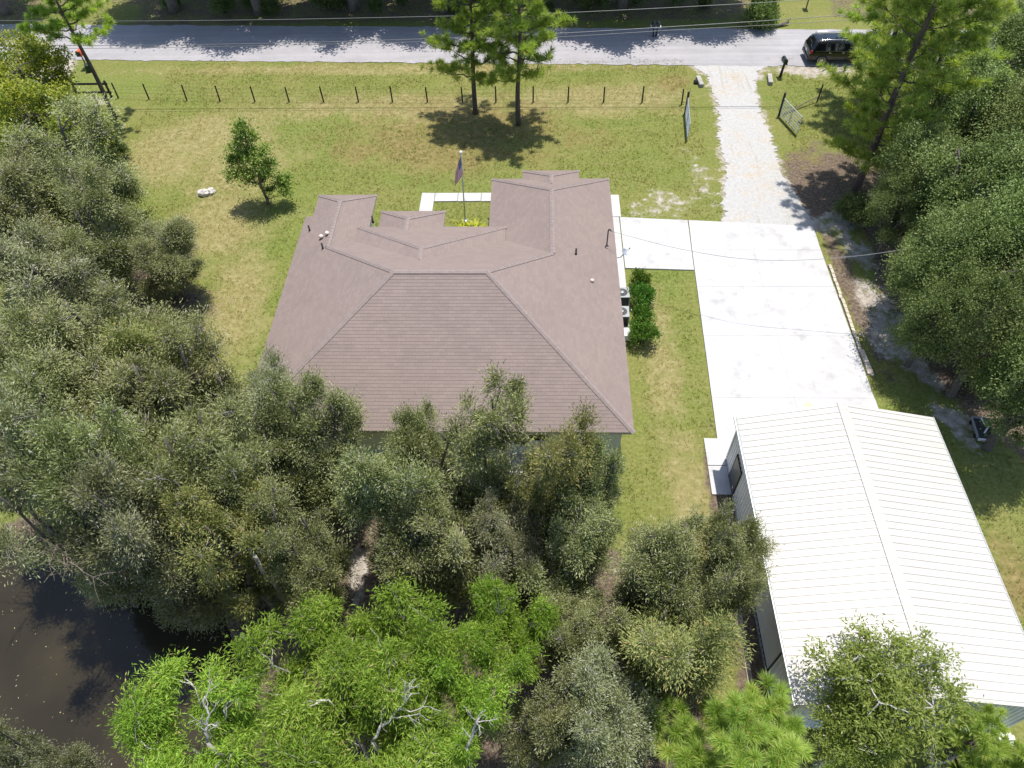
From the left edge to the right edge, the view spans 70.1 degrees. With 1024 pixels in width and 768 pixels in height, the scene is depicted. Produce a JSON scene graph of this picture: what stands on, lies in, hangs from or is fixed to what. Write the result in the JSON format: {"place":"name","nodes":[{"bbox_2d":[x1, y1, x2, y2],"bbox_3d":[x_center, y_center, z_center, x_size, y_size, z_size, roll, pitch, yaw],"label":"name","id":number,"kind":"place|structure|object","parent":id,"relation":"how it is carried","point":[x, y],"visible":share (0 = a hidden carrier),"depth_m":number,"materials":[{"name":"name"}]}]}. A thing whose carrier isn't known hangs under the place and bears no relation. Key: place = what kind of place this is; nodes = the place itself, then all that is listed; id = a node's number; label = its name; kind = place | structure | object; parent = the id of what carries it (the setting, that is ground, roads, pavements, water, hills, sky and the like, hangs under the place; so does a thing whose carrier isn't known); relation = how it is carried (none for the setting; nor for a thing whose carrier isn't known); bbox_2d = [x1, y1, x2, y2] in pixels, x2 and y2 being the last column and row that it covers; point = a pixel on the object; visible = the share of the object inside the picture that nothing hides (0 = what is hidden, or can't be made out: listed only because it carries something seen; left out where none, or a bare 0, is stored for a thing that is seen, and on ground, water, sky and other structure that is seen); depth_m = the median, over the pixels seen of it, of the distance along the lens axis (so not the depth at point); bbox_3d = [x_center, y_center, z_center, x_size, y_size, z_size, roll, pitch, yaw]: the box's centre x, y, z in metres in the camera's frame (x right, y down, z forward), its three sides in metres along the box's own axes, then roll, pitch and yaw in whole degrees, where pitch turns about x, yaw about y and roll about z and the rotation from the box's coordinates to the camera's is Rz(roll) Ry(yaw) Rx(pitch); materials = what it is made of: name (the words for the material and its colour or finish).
{"place":"outdoors","nodes":[
{"label":"outdoors","id":0,"kind":"place"},
{"bbox_2d":[0,551,255,767],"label":"pond water","id":1,"kind":"structure","parent":0,"point":[83,657],"depth_m":30.15,"materials":[{"name":"brown liquid"}]},
{"bbox_2d":[12,523,128,601],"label":"bare tree","id":2,"kind":"object","parent":1,"relation":"in","point":[50,527],"visible":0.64,"depth_m":24.36,"materials":[{"name":"grey plant"}]},
{"bbox_2d":[419,193,490,210],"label":"front path","id":3,"kind":"structure","parent":0,"point":[427,202],"depth_m":48.36,"materials":[{"name":"concrete"}]},
{"bbox_2d":[6,11,968,48],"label":"power line","id":4,"kind":"object","parent":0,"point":[456,40],"visible":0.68,"depth_m":52.59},
{"bbox_2d":[0,24,1007,67],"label":"road","id":5,"kind":"structure","parent":0,"point":[730,46],"depth_m":61.53,"materials":[{"name":"grey asphalt"}]},
{"bbox_2d":[802,31,867,63],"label":"parked car","id":6,"kind":"object","parent":5,"relation":"on","point":[817,48],"visible":0.63,"depth_m":57.41,"materials":[{"name":"black paint"}]},
{"bbox_2d":[0,0,1023,767],"bbox_3d":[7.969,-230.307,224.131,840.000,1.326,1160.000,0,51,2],"label":"ground","id":7,"kind":"structure","parent":0,"point":[818,174],"depth_m":49.83,"materials":[{"name":"green plant"}]},
{"bbox_2d":[0,299,75,396],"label":"paperbark tree","id":8,"kind":"object","parent":7,"relation":"on","point":[6,347],"visible":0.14,"depth_m":29.75,"materials":[{"name":"green plant"}]},
{"bbox_2d":[0,21,79,120],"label":"broadleaf tree","id":9,"kind":"object","parent":7,"relation":"on","point":[40,58],"visible":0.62,"depth_m":50.46,"materials":[{"name":"green plant"}]},
{"bbox_2d":[0,133,81,294],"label":"paperbark tree","id":10,"kind":"object","parent":7,"relation":"on","point":[15,169],"visible":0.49,"depth_m":38.52,"materials":[{"name":"green plant"}]},
{"bbox_2d":[0,352,85,557],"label":"paperbark tree","id":11,"kind":"object","parent":7,"relation":"on","point":[45,393],"visible":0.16,"depth_m":27.01,"materials":[{"name":"green plant"}]},
{"bbox_2d":[0,71,110,158],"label":"broadleaf tree","id":12,"kind":"object","parent":7,"relation":"on","point":[25,95],"visible":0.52,"depth_m":46.12,"materials":[{"name":"green plant"}]},
{"bbox_2d":[0,707,112,767],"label":"paperbark tree","id":13,"kind":"object","parent":7,"relation":"on","point":[41,752],"visible":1,"depth_m":21.92,"materials":[{"name":"green plant"}]},
{"bbox_2d":[0,213,116,361],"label":"paperbark tree","id":14,"kind":"object","parent":7,"relation":"on","point":[30,261],"visible":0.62,"depth_m":35.78,"materials":[{"name":"green plant"}]},
{"bbox_2d":[15,0,117,119],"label":"pine tree","id":15,"kind":"object","parent":7,"relation":"on","point":[52,28],"visible":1,"depth_m":49.46,"materials":[{"name":"green plant"}]},
{"bbox_2d":[0,0,800,20],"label":"power line","id":16,"kind":"object","parent":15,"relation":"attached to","point":[430,16],"visible":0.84,"depth_m":51.31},
{"bbox_2d":[0,371,139,618],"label":"paperbark tree","id":17,"kind":"object","parent":7,"relation":"on","point":[9,410],"visible":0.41,"depth_m":23.80,"materials":[{"name":"green plant"}]},
{"bbox_2d":[0,330,150,459],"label":"paperbark tree","id":18,"kind":"object","parent":7,"relation":"on","point":[54,363],"visible":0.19,"depth_m":28.72,"materials":[{"name":"green plant"}]},
{"bbox_2d":[0,82,158,239],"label":"paperbark tree","id":19,"kind":"object","parent":7,"relation":"on","point":[121,175],"visible":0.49,"depth_m":41.65,"materials":[{"name":"green plant"}]},
{"bbox_2d":[39,142,148,299],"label":"paperbark tree","id":20,"kind":"object","parent":7,"relation":"on","point":[110,240],"visible":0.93,"depth_m":38.38,"materials":[{"name":"green plant"}]},
{"bbox_2d":[0,273,193,390],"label":"paperbark tree","id":21,"kind":"object","parent":7,"relation":"on","point":[71,324],"visible":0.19,"depth_m":31.82,"materials":[{"name":"green plant"}]},
{"bbox_2d":[0,391,202,617],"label":"paperbark tree","id":22,"kind":"object","parent":7,"relation":"on","point":[58,442],"visible":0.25,"depth_m":23.46,"materials":[{"name":"green plant"}]},
{"bbox_2d":[96,132,132,163],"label":"understory shrub","id":23,"kind":"object","parent":7,"relation":"on","point":[122,149],"visible":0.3,"depth_m":51.14,"materials":[{"name":"green plant"}]},
{"bbox_2d":[59,330,194,460],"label":"paperbark tree","id":24,"kind":"object","parent":7,"relation":"on","point":[127,393],"visible":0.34,"depth_m":28.80,"materials":[{"name":"green plant"}]},
{"bbox_2d":[46,434,235,645],"bbox_3d":[-12.868,6.473,26.542,4.615,13.533,4.500,21,55,17],"label":"paperbark tree","id":25,"kind":"object","parent":7,"relation":"on","point":[176,597],"visible":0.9,"depth_m":24.49,"materials":[{"name":"green plant"}]},
{"bbox_2d":[86,306,233,424],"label":"paperbark tree","id":26,"kind":"object","parent":7,"relation":"on","point":[131,339],"visible":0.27,"depth_m":30.26,"materials":[{"name":"green plant"}]},
{"bbox_2d":[127,212,209,308],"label":"paperbark tree","id":27,"kind":"object","parent":7,"relation":"on","point":[167,264],"visible":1,"depth_m":39.45,"materials":[{"name":"green plant"}]},
{"bbox_2d":[97,644,274,767],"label":"acacia tree","id":28,"kind":"object","parent":7,"relation":"on","point":[153,709],"visible":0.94,"depth_m":22.83,"materials":[{"name":"green plant"}]},
{"bbox_2d":[116,372,274,570],"bbox_3d":[-11.783,4.164,28.590,5.668,11.330,5.800,18,54,15],"label":"paperbark tree","id":29,"kind":"object","parent":7,"relation":"on","point":[183,440],"visible":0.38,"depth_m":25.28,"materials":[{"name":"green plant"}]},
{"bbox_2d":[135,300,266,476],"bbox_3d":[-12.936,1.421,31.522,5.910,10.135,5.688,-29,56,-20],"label":"paperbark tree","id":30,"kind":"object","parent":7,"relation":"on","point":[207,349],"visible":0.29,"depth_m":30.00,"materials":[{"name":"green plant"}]},
{"bbox_2d":[189,671,236,767],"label":"bare tree","id":31,"kind":"object","parent":7,"relation":"on","point":[208,743],"visible":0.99,"depth_m":21.80,"materials":[{"name":"grey plant"}]},
{"bbox_2d":[150,442,290,633],"bbox_3d":[-9.966,6.310,27.199,4.658,10.701,4.767,-21,54,-15],"label":"paperbark tree","id":32,"kind":"object","parent":7,"relation":"on","point":[209,521],"visible":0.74,"depth_m":25.32,"materials":[{"name":"green plant"}]},
{"bbox_2d":[208,0,237,15],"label":"woodland shrub","id":33,"kind":"object","parent":7,"relation":"on","point":[221,6],"visible":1,"depth_m":65.27,"materials":[{"name":"green plant"}]},
{"bbox_2d":[176,404,314,546],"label":"paperbark tree","id":34,"kind":"object","parent":7,"relation":"on","point":[263,454],"visible":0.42,"depth_m":26.88,"materials":[{"name":"green plant"}]},
{"bbox_2d":[219,115,298,204],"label":"lawn tree","id":35,"kind":"object","parent":7,"relation":"on","point":[247,153],"visible":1,"depth_m":45.70,"materials":[{"name":"green plant"}]},
{"bbox_2d":[258,0,282,14],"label":"woodland shrub","id":36,"kind":"object","parent":7,"relation":"on","point":[267,6],"visible":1,"depth_m":65.15,"materials":[{"name":"green plant"}]},
{"bbox_2d":[235,342,318,487],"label":"paperbark tree","id":37,"kind":"object","parent":7,"relation":"on","point":[277,373],"visible":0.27,"depth_m":29.08,"materials":[{"name":"green plant"}]},
{"bbox_2d":[236,465,365,615],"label":"paperbark tree","id":38,"kind":"object","parent":7,"relation":"on","point":[337,569],"visible":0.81,"depth_m":26.69,"materials":[{"name":"green plant"}]},
{"bbox_2d":[213,583,389,764],"bbox_3d":[-6.790,10.621,25.261,5.006,8.050,5.104,-27,56,-19],"label":"acacia tree","id":39,"kind":"object","parent":7,"relation":"on","point":[309,618],"visible":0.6,"depth_m":23.51,"materials":[{"name":"green plant"}]},
{"bbox_2d":[268,521,349,627],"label":"paperbark tree","id":40,"kind":"object","parent":7,"relation":"on","point":[280,572],"visible":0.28,"depth_m":27.07,"materials":[{"name":"green plant"}]},
{"bbox_2d":[255,355,372,534],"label":"paperbark tree","id":41,"kind":"object","parent":7,"relation":"on","point":[338,407],"visible":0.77,"depth_m":28.32,"materials":[{"name":"green plant"}]},
{"bbox_2d":[307,0,348,12],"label":"woodland shrub","id":42,"kind":"object","parent":7,"relation":"on","point":[334,4],"visible":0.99,"depth_m":65.41,"materials":[{"name":"green plant"}]},
{"bbox_2d":[243,619,469,767],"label":"acacia tree","id":43,"kind":"object","parent":7,"relation":"on","point":[301,747],"visible":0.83,"depth_m":21.86,"materials":[{"name":"green plant"}]},
{"bbox_2d":[322,437,454,572],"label":"paperbark tree","id":44,"kind":"object","parent":7,"relation":"on","point":[375,483],"visible":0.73,"depth_m":26.02,"materials":[{"name":"green plant"}]},
{"bbox_2d":[111,83,683,103],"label":"wire fence","id":45,"kind":"object","parent":7,"relation":"on","point":[357,96],"visible":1,"depth_m":55.71,"materials":[{"name":"black wood"}]},
{"bbox_2d":[325,570,471,731],"bbox_3d":[-3.849,9.725,24.977,4.980,9.500,4.563,23,55,19],"label":"acacia tree","id":46,"kind":"object","parent":7,"relation":"on","point":[424,631],"visible":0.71,"depth_m":22.80,"materials":[{"name":"green plant"}]},
{"bbox_2d":[371,679,439,754],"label":"bare tree","id":47,"kind":"object","parent":7,"relation":"on","point":[379,729],"visible":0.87,"depth_m":21.53,"materials":[{"name":"grey plant"}]},
{"bbox_2d":[377,392,452,487],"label":"paperbark tree","id":48,"kind":"object","parent":7,"relation":"on","point":[417,420],"visible":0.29,"depth_m":27.67,"materials":[{"name":"green plant"}]},
{"bbox_2d":[368,472,490,614],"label":"paperbark tree","id":49,"kind":"object","parent":7,"relation":"on","point":[438,561],"visible":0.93,"depth_m":26.50,"materials":[{"name":"green plant"}]},
{"bbox_2d":[249,170,635,454],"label":"house","id":50,"kind":"structure","parent":7,"relation":"on","point":[394,308],"depth_m":35.25,"materials":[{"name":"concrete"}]},
{"bbox_2d":[383,635,521,767],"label":"acacia tree","id":51,"kind":"object","parent":7,"relation":"on","point":[478,696],"visible":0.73,"depth_m":22.78,"materials":[{"name":"green plant"}]},
{"bbox_2d":[378,357,537,534],"bbox_3d":[-1.697,3.588,28.538,6.637,11.634,4.070,-2,51,0],"label":"paperbark tree","id":52,"kind":"object","parent":7,"relation":"on","point":[477,473],"visible":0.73,"depth_m":26.16,"materials":[{"name":"green plant"}]},
{"bbox_2d":[418,0,517,114],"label":"pine tree","id":53,"kind":"object","parent":7,"relation":"on","point":[471,14],"visible":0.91,"depth_m":49.87,"materials":[{"name":"green plant"}]},
{"bbox_2d":[463,482,550,613],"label":"paperbark tree","id":54,"kind":"object","parent":7,"relation":"on","point":[501,540],"visible":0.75,"depth_m":26.80,"materials":[{"name":"green plant"}]},
{"bbox_2d":[450,571,567,693],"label":"acacia tree","id":55,"kind":"object","parent":7,"relation":"on","point":[486,628],"visible":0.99,"depth_m":23.65,"materials":[{"name":"green plant"}]},
{"bbox_2d":[467,0,576,125],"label":"pine tree","id":56,"kind":"object","parent":7,"relation":"on","point":[529,47],"visible":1,"depth_m":48.53,"materials":[{"name":"green plant"}]},
{"bbox_2d":[473,654,605,767],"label":"paperbark tree","id":57,"kind":"object","parent":7,"relation":"on","point":[542,736],"visible":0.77,"depth_m":22.61,"materials":[{"name":"green plant"}]},
{"bbox_2d":[502,396,612,567],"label":"paperbark tree","id":58,"kind":"object","parent":7,"relation":"on","point":[545,466],"visible":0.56,"depth_m":25.47,"materials":[{"name":"green plant"}]},
{"bbox_2d":[509,482,618,605],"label":"paperbark tree","id":59,"kind":"object","parent":7,"relation":"on","point":[582,557],"visible":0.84,"depth_m":26.58,"materials":[{"name":"green plant"}]},
{"bbox_2d":[530,582,642,681],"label":"paperbark tree","id":60,"kind":"object","parent":7,"relation":"on","point":[583,620],"visible":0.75,"depth_m":24.88,"materials":[{"name":"green plant"}]},
{"bbox_2d":[551,420,631,555],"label":"paperbark tree","id":61,"kind":"object","parent":7,"relation":"on","point":[611,468],"visible":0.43,"depth_m":26.63,"materials":[{"name":"green plant"}]},
{"bbox_2d":[543,632,670,767],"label":"paperbark tree","id":62,"kind":"object","parent":7,"relation":"on","point":[627,719],"visible":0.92,"depth_m":21.98,"materials":[{"name":"green plant"}]},
{"bbox_2d":[626,267,654,285],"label":"hedge shrub","id":63,"kind":"object","parent":7,"relation":"on","point":[639,275],"visible":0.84,"depth_m":42.10,"materials":[{"name":"green plant"}]},
{"bbox_2d":[626,279,657,307],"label":"hedge shrub","id":64,"kind":"object","parent":7,"relation":"on","point":[647,296],"visible":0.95,"depth_m":41.14,"materials":[{"name":"green plant"}]},
{"bbox_2d":[629,301,658,330],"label":"hedge shrub","id":65,"kind":"object","parent":7,"relation":"on","point":[643,312],"visible":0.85,"depth_m":40.30,"materials":[{"name":"green plant"}]},
{"bbox_2d":[627,317,663,346],"bbox_3d":[7.104,-2.707,39.335,1.995,1.926,2.063,-36,59,-24],"label":"hedge shrub","id":66,"kind":"object","parent":7,"relation":"on","point":[646,327],"visible":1,"depth_m":39.15,"materials":[{"name":"green plant"}]},
{"bbox_2d":[611,195,693,286],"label":"concrete walk","id":67,"kind":"structure","parent":7,"relation":"on","point":[650,255],"depth_m":45.13,"materials":[{"name":"white concrete"}]},
{"bbox_2d":[600,502,724,657],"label":"paperbark tree","id":68,"kind":"object","parent":7,"relation":"on","point":[674,577],"visible":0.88,"depth_m":24.91,"materials":[{"name":"green plant"}]},
{"bbox_2d":[606,593,755,736],"bbox_3d":[5.677,9.463,25.179,5.310,9.122,5.112,16,53,14],"label":"paperbark tree","id":69,"kind":"object","parent":7,"relation":"on","point":[661,649],"visible":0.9,"depth_m":23.61,"materials":[{"name":"green plant"}]},
{"bbox_2d":[704,438,731,494],"bbox_3d":[9.820,3.956,35.060,0.920,0.182,3.160,0,51,2],"label":"concrete slab","id":70,"kind":"object","parent":7,"relation":"on","point":[718,476],"visible":1,"depth_m":34.84,"materials":[{"name":"concrete"}]},
{"bbox_2d":[693,486,784,629],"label":"paperbark tree","id":71,"kind":"object","parent":7,"relation":"on","point":[732,548],"visible":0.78,"depth_m":25.18,"materials":[{"name":"green plant"}]},
{"bbox_2d":[645,666,835,767],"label":"pine tree","id":72,"kind":"object","parent":7,"relation":"on","point":[757,732],"visible":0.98,"depth_m":22.58,"materials":[{"name":"green plant"}]},
{"bbox_2d":[739,0,783,31],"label":"roadside shrub","id":73,"kind":"object","parent":7,"relation":"on","point":[762,13],"visible":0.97,"depth_m":61.00,"materials":[{"name":"green plant"}]},
{"bbox_2d":[688,220,877,458],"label":"concrete pad","id":74,"kind":"object","parent":7,"relation":"on","point":[777,335],"visible":0.87,"depth_m":40.60,"materials":[{"name":"white concrete"}]},
{"bbox_2d":[829,189,871,227],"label":"understory shrub","id":75,"kind":"object","parent":7,"relation":"on","point":[853,206],"visible":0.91,"depth_m":45.23,"materials":[{"name":"green plant"}]},
{"bbox_2d":[828,264,873,375],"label":"brick edging","id":76,"kind":"object","parent":7,"relation":"on","point":[867,365],"visible":1,"depth_m":40.37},
{"bbox_2d":[798,686,906,767],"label":"leafy tree","id":77,"kind":"object","parent":7,"relation":"on","point":[841,754],"visible":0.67,"depth_m":23.13,"materials":[{"name":"green plant"}]},
{"bbox_2d":[725,401,1023,742],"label":"metal barn","id":78,"kind":"structure","parent":7,"relation":"on","point":[864,511],"depth_m":28.05,"materials":[{"name":"white paint"}]},
{"bbox_2d":[755,567,780,668],"bbox_3d":[10.064,9.094,28.861,0.038,2.394,3.500,0,51,2],"label":"roll up door","id":79,"kind":"structure","parent":78,"relation":"in","point":[766,619],"depth_m":28.61,"materials":[{"name":"grey metal"}]},
{"bbox_2d":[791,609,984,767],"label":"leafy tree","id":80,"kind":"object","parent":7,"relation":"on","point":[868,678],"visible":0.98,"depth_m":22.90,"materials":[{"name":"green plant"}]},
{"bbox_2d":[852,157,941,259],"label":"oak tree","id":81,"kind":"object","parent":7,"relation":"on","point":[890,233],"visible":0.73,"depth_m":40.81,"materials":[{"name":"green plant"}]},
{"bbox_2d":[834,0,976,95],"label":"pine tree","id":82,"kind":"object","parent":7,"relation":"on","point":[857,37],"visible":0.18,"depth_m":48.85,"materials":[{"name":"green plant"}]},
{"bbox_2d":[815,0,1018,194],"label":"pine tree","id":83,"kind":"object","parent":7,"relation":"on","point":[886,89],"visible":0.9,"depth_m":41.12,"materials":[{"name":"green plant"}]},
{"bbox_2d":[879,215,955,311],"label":"oak tree","id":84,"kind":"object","parent":7,"relation":"on","point":[910,238],"visible":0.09,"depth_m":38.36,"materials":[{"name":"green plant"}]},
{"bbox_2d":[865,110,988,239],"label":"oak tree","id":85,"kind":"object","parent":7,"relation":"on","point":[901,144],"visible":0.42,"depth_m":40.02,"materials":[{"name":"green plant"}]},
{"bbox_2d":[880,247,991,370],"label":"oak tree","id":86,"kind":"object","parent":7,"relation":"on","point":[911,329],"visible":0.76,"depth_m":34.88,"materials":[{"name":"green plant"}]},
{"bbox_2d":[875,185,1023,327],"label":"oak tree","id":87,"kind":"object","parent":7,"relation":"on","point":[939,255],"visible":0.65,"depth_m":34.65,"materials":[{"name":"green plant"}]},
{"bbox_2d":[886,46,1023,180],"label":"oak tree","id":88,"kind":"object","parent":7,"relation":"on","point":[987,67],"visible":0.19,"depth_m":42.84,"materials":[{"name":"green plant"}]},
{"bbox_2d":[888,0,1021,108],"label":"pine tree","id":89,"kind":"object","parent":7,"relation":"on","point":[977,48],"visible":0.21,"depth_m":45.69,"materials":[{"name":"green plant"}]},
{"bbox_2d":[891,119,1023,268],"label":"oak tree","id":90,"kind":"object","parent":7,"relation":"on","point":[1011,146],"visible":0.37,"depth_m":37.55,"materials":[{"name":"green plant"}]},
{"bbox_2d":[923,249,1023,403],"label":"oak tree","id":91,"kind":"object","parent":7,"relation":"on","point":[1001,291],"visible":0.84,"depth_m":32.62,"materials":[{"name":"green plant"}]},
{"bbox_2d":[924,701,1023,767],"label":"pine tree","id":92,"kind":"object","parent":7,"relation":"on","point":[989,748],"visible":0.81,"depth_m":23.23,"materials":[{"name":"green plant"}]},
{"bbox_2d":[969,416,993,441],"bbox_3d":[23.094,2.213,35.817,0.896,0.430,1.324,6,52,6],"label":"dark cart","id":93,"kind":"object","parent":7,"relation":"on","point":[979,433],"visible":0.59,"depth_m":35.82,"materials":[{"name":"black metal"}]},
{"bbox_2d":[944,162,1023,317],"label":"oak tree","id":94,"kind":"object","parent":7,"relation":"on","point":[1009,206],"visible":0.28,"depth_m":34.16,"materials":[{"name":"green plant"}]},
{"bbox_2d":[949,69,1023,198],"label":"oak tree","id":95,"kind":"object","parent":7,"relation":"on","point":[1008,110],"visible":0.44,"depth_m":41.54,"materials":[{"name":"green plant"}]},
{"bbox_2d":[965,311,1023,451],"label":"oak tree","id":96,"kind":"object","parent":7,"relation":"on","point":[1009,395],"visible":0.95,"depth_m":32.13,"materials":[{"name":"green plant"}]},
{"bbox_2d":[967,0,1023,91],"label":"oak tree","id":97,"kind":"object","parent":7,"relation":"on","point":[1009,36],"visible":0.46,"depth_m":48.83,"materials":[{"name":"green plant"}]},
{"bbox_2d":[971,733,1023,767],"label":"pine tree","id":98,"kind":"object","parent":7,"relation":"on","point":[1017,762],"visible":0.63,"depth_m":23.23,"materials":[{"name":"green plant"}]},
{"bbox_2d":[21,1,1017,45],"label":"power line","id":99,"kind":"object","parent":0,"point":[453,37],"visible":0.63,"depth_m":52.51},
{"bbox_2d":[694,65,814,225],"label":"gravel driveway","id":100,"kind":"structure","parent":0,"point":[758,189],"depth_m":50.58,"materials":[{"name":"white gravel"}]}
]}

